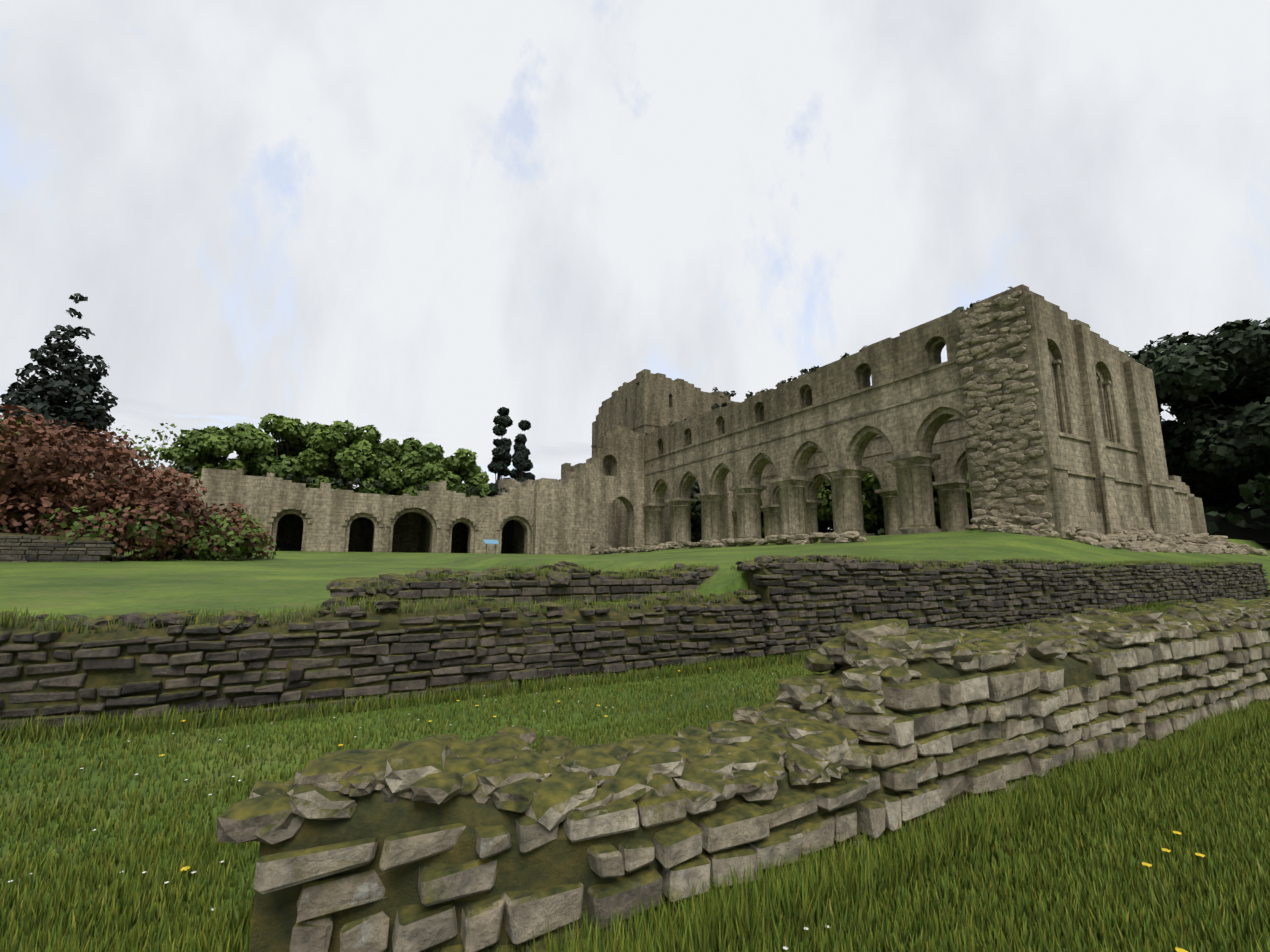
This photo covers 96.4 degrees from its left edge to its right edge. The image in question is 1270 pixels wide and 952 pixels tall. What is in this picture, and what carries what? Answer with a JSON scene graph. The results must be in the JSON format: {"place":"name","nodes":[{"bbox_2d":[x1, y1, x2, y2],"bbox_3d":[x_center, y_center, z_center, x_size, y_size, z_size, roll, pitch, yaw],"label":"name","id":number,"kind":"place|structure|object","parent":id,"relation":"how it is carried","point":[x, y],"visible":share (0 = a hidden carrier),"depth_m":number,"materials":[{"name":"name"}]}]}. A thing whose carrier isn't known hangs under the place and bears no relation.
{"place":"outdoors","nodes":[
{"label":"outdoors","id":0,"kind":"place"},
{"bbox_2d":[0,533,115,561],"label":"stone wall","id":1,"kind":"structure","parent":0,"point":[105,548],"depth_m":20.68,"materials":[{"name":"grey stone"}]},
{"bbox_2d":[0,588,768,736],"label":"wall","id":2,"kind":"structure","parent":0,"point":[105,658],"depth_m":6.45,"materials":[{"name":"grey stone"}]},
{"bbox_2d":[326,561,718,605],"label":"ridge wall","id":3,"kind":"structure","parent":0,"point":[555,579],"depth_m":8.85,"materials":[{"name":"grey stone"}]},
{"bbox_2d":[0,528,1269,951],"bbox_3d":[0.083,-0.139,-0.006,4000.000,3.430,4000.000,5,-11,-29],"label":"ground","id":4,"kind":"structure","parent":0,"point":[290,580],"depth_m":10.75,"materials":[{"name":"green plant"}]},
{"bbox_2d":[0,293,127,459],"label":"conifer","id":5,"kind":"object","parent":4,"relation":"on","point":[90,413],"depth_m":53.13,"materials":[{"name":"green plant"}]},
{"bbox_2d":[0,404,272,560],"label":"beech hedge","id":6,"kind":"object","parent":4,"relation":"on","point":[48,465],"depth_m":22.96,"materials":[{"name":"brown plant"}]},
{"bbox_2d":[0,418,278,560],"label":"ivy hedge","id":7,"kind":"object","parent":4,"relation":"on","point":[75,525],"visible":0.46,"depth_m":24.28,"materials":[{"name":"green plant"}]},
{"bbox_2d":[116,423,207,469],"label":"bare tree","id":8,"kind":"object","parent":4,"relation":"on","point":[176,448],"depth_m":71.66,"materials":[{"name":"green plant"}]},
{"bbox_2d":[159,422,273,478],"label":"tree","id":9,"kind":"object","parent":4,"relation":"on","point":[216,443],"depth_m":75.50,"materials":[{"name":"green plant"}]},
{"bbox_2d":[233,413,342,488],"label":"tree","id":10,"kind":"object","parent":4,"relation":"on","point":[289,431],"depth_m":82.94,"materials":[{"name":"green plant"}]},
{"bbox_2d":[78,461,533,553],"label":"ruined wall","id":11,"kind":"structure","parent":4,"relation":"on","point":[437,517],"depth_m":46.74,"materials":[{"name":"stone"}]},
{"bbox_2d":[300,420,400,494],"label":"tree","id":12,"kind":"object","parent":4,"relation":"on","point":[351,457],"depth_m":84.12,"materials":[{"name":"green plant"}]},
{"bbox_2d":[361,437,445,495],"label":"tree","id":13,"kind":"object","parent":4,"relation":"on","point":[407,453],"depth_m":89.69,"materials":[{"name":"green plant"}]},
{"bbox_2d":[8,671,828,951],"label":"daisies","id":14,"kind":"object","parent":4,"relation":"on","point":[784,947],"visible":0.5,"depth_m":3.33,"materials":[{"name":"white plant"}]},
{"bbox_2d":[414,448,490,497],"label":"tree","id":15,"kind":"object","parent":4,"relation":"on","point":[461,464],"depth_m":93.81,"materials":[{"name":"green plant"}]},
{"bbox_2d":[483,539,498,553],"bbox_3d":[-11.417,5.607,45.037,1.100,1.145,0.600,5,-11,-29],"label":"info lectern","id":16,"kind":"object","parent":4,"relation":"on","point":[486,542],"visible":0.88,"depth_m":45.04,"materials":[{"name":"blue"}]},
{"bbox_2d":[487,407,512,496],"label":"cypress","id":17,"kind":"object","parent":4,"relation":"on","point":[500,462],"visible":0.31,"depth_m":118.11,"materials":[{"name":"green plant"}]},
{"bbox_2d":[495,435,504,483],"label":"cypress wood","id":18,"kind":"object","parent":4,"relation":"on","point":[499,476],"visible":0.1,"depth_m":117.98,"materials":[{"name":"brown plant"}]},
{"bbox_2d":[509,420,534,482],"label":"cypress","id":19,"kind":"object","parent":4,"relation":"on","point":[521,461],"visible":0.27,"depth_m":118.71,"materials":[{"name":"green plant"}]},
{"bbox_2d":[233,619,959,843],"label":"stones","id":20,"kind":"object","parent":4,"relation":"on","point":[813,751],"depth_m":3.12,"materials":[{"name":"grey stone"}]},
{"bbox_2d":[590,545,615,553],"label":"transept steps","id":21,"kind":"structure","parent":4,"relation":"on","point":[599,547],"depth_m":52.71,"materials":[{"name":"stone"}]},
{"bbox_2d":[590,535,619,551],"bbox_3d":[-2.711,6.304,52.597,1.949,1.823,2.543,5,-11,-29],"label":"step handrail","id":22,"kind":"object","parent":4,"relation":"on","point":[601,542],"visible":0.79,"depth_m":52.34,"materials":[{"name":"grey metal"}]},
{"bbox_2d":[498,369,740,554],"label":"building","id":23,"kind":"structure","parent":4,"relation":"on","point":[599,495],"depth_m":56.75,"materials":[{"name":"stone"}]},
{"bbox_2d":[0,553,1253,633],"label":"grass tufts","id":24,"kind":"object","parent":4,"relation":"on","point":[7,623],"depth_m":7.93,"materials":[{"name":"green plant"}]},
{"bbox_2d":[159,670,1204,951],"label":"dandelions","id":25,"kind":"object","parent":4,"relation":"on","point":[679,670],"visible":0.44,"depth_m":3.03,"materials":[{"name":"yellow plant"}]},
{"bbox_2d":[690,480,701,541],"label":"tree","id":26,"kind":"object","parent":4,"relation":"on","point":[695,509],"visible":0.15,"depth_m":87.21,"materials":[{"name":"green plant"}]},
{"bbox_2d":[760,498,763,537],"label":"tree","id":27,"kind":"object","parent":4,"relation":"on","point":[762,525],"depth_m":84.65,"materials":[{"name":"green plant"}]},
{"bbox_2d":[642,301,999,546],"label":"arcade wall","id":28,"kind":"structure","parent":4,"relation":"on","point":[841,414],"depth_m":36.89,"materials":[{"name":"stone"}]},
{"bbox_2d":[817,479,866,532],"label":"tree","id":29,"kind":"object","parent":4,"relation":"on","point":[825,525],"depth_m":77.57,"materials":[{"name":"plant"}]},
{"bbox_2d":[731,416,970,538],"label":"arcade wall","id":30,"kind":"structure","parent":4,"relation":"on","point":[949,470],"depth_m":45.21,"materials":[{"name":"stone"}]},
{"bbox_2d":[817,472,884,533],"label":"tree","id":31,"kind":"object","parent":4,"relation":"on","point":[872,501],"depth_m":68.07,"materials":[{"name":"green plant"}]},
{"bbox_2d":[589,515,1267,555],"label":"fallen stones","id":32,"kind":"object","parent":4,"relation":"on","point":[1146,539],"visible":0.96,"depth_m":28.21,"materials":[{"name":"grey stone"}]},
{"bbox_2d":[931,471,971,528],"bbox_3d":[35.569,0.332,63.949,15.028,16.477,15.441,5,-11,-29],"label":"tree","id":33,"kind":"object","parent":4,"relation":"on","point":[936,508],"depth_m":59.83,"materials":[{"name":"green plant"}]},
{"bbox_2d":[966,472,970,507],"bbox_3d":[37.595,-0.699,52.577,15.456,14.887,15.923,5,-11,-29],"label":"tree","id":34,"kind":"object","parent":4,"relation":"on","point":[968,498],"depth_m":54.62,"materials":[{"name":"green plant"}]},
{"bbox_2d":[763,503,1269,543],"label":"hedge","id":35,"kind":"object","parent":4,"relation":"on","point":[1226,527],"depth_m":39.67,"materials":[{"name":"green plant"}]},
{"bbox_2d":[980,284,1206,538],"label":"wall","id":36,"kind":"structure","parent":4,"relation":"on","point":[1102,459],"depth_m":28.35,"materials":[{"name":"stone"}]},
{"bbox_2d":[151,286,1090,494],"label":"wall plants","id":37,"kind":"object","parent":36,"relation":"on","point":[378,483],"depth_m":45.57,"materials":[{"name":"green plant"}]},
{"bbox_2d":[954,291,1054,529],"bbox_3d":[17.685,-2.869,27.545,0.394,12.057,3.672,5,-11,-29],"label":"broken wall end","id":38,"kind":"object","parent":36,"relation":"attached to","point":[1017,414],"visible":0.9,"depth_m":27.43,"materials":[{"name":"beige stone"}]},
{"bbox_2d":[1124,317,1269,512],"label":"tree","id":39,"kind":"object","parent":4,"relation":"on","point":[1208,463],"visible":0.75,"depth_m":44.43,"materials":[{"name":"green plant"}]},
{"bbox_2d":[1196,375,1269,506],"bbox_3d":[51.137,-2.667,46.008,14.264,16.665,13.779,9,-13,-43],"label":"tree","id":40,"kind":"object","parent":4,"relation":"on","point":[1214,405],"visible":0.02,"depth_m":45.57,"materials":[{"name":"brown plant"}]},
{"bbox_2d":[1238,473,1269,544],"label":"shrubs","id":41,"kind":"object","parent":4,"relation":"on","point":[1249,489],"visible":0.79,"depth_m":38.71,"materials":[{"name":"green plant"}]},
{"bbox_2d":[0,0,1269,528],"label":"sky","id":42,"kind":"structure","parent":0,"point":[422,220],"materials":[{"name":"white"}]},
{"bbox_2d":[217,597,1269,951],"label":"wall","id":43,"kind":"structure","parent":0,"point":[549,787],"depth_m":2.66,"materials":[{"name":"grey stone"}]},
{"bbox_2d":[735,554,1267,660],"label":"wall","id":44,"kind":"structure","parent":0,"point":[908,592],"depth_m":11.95,"materials":[{"name":"grey stone"}]},
{"bbox_2d":[1245,562,1269,597],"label":"return wall","id":45,"kind":"structure","parent":0,"point":[1265,581],"depth_m":21.31,"materials":[{"name":"grey stone"}]}
]}

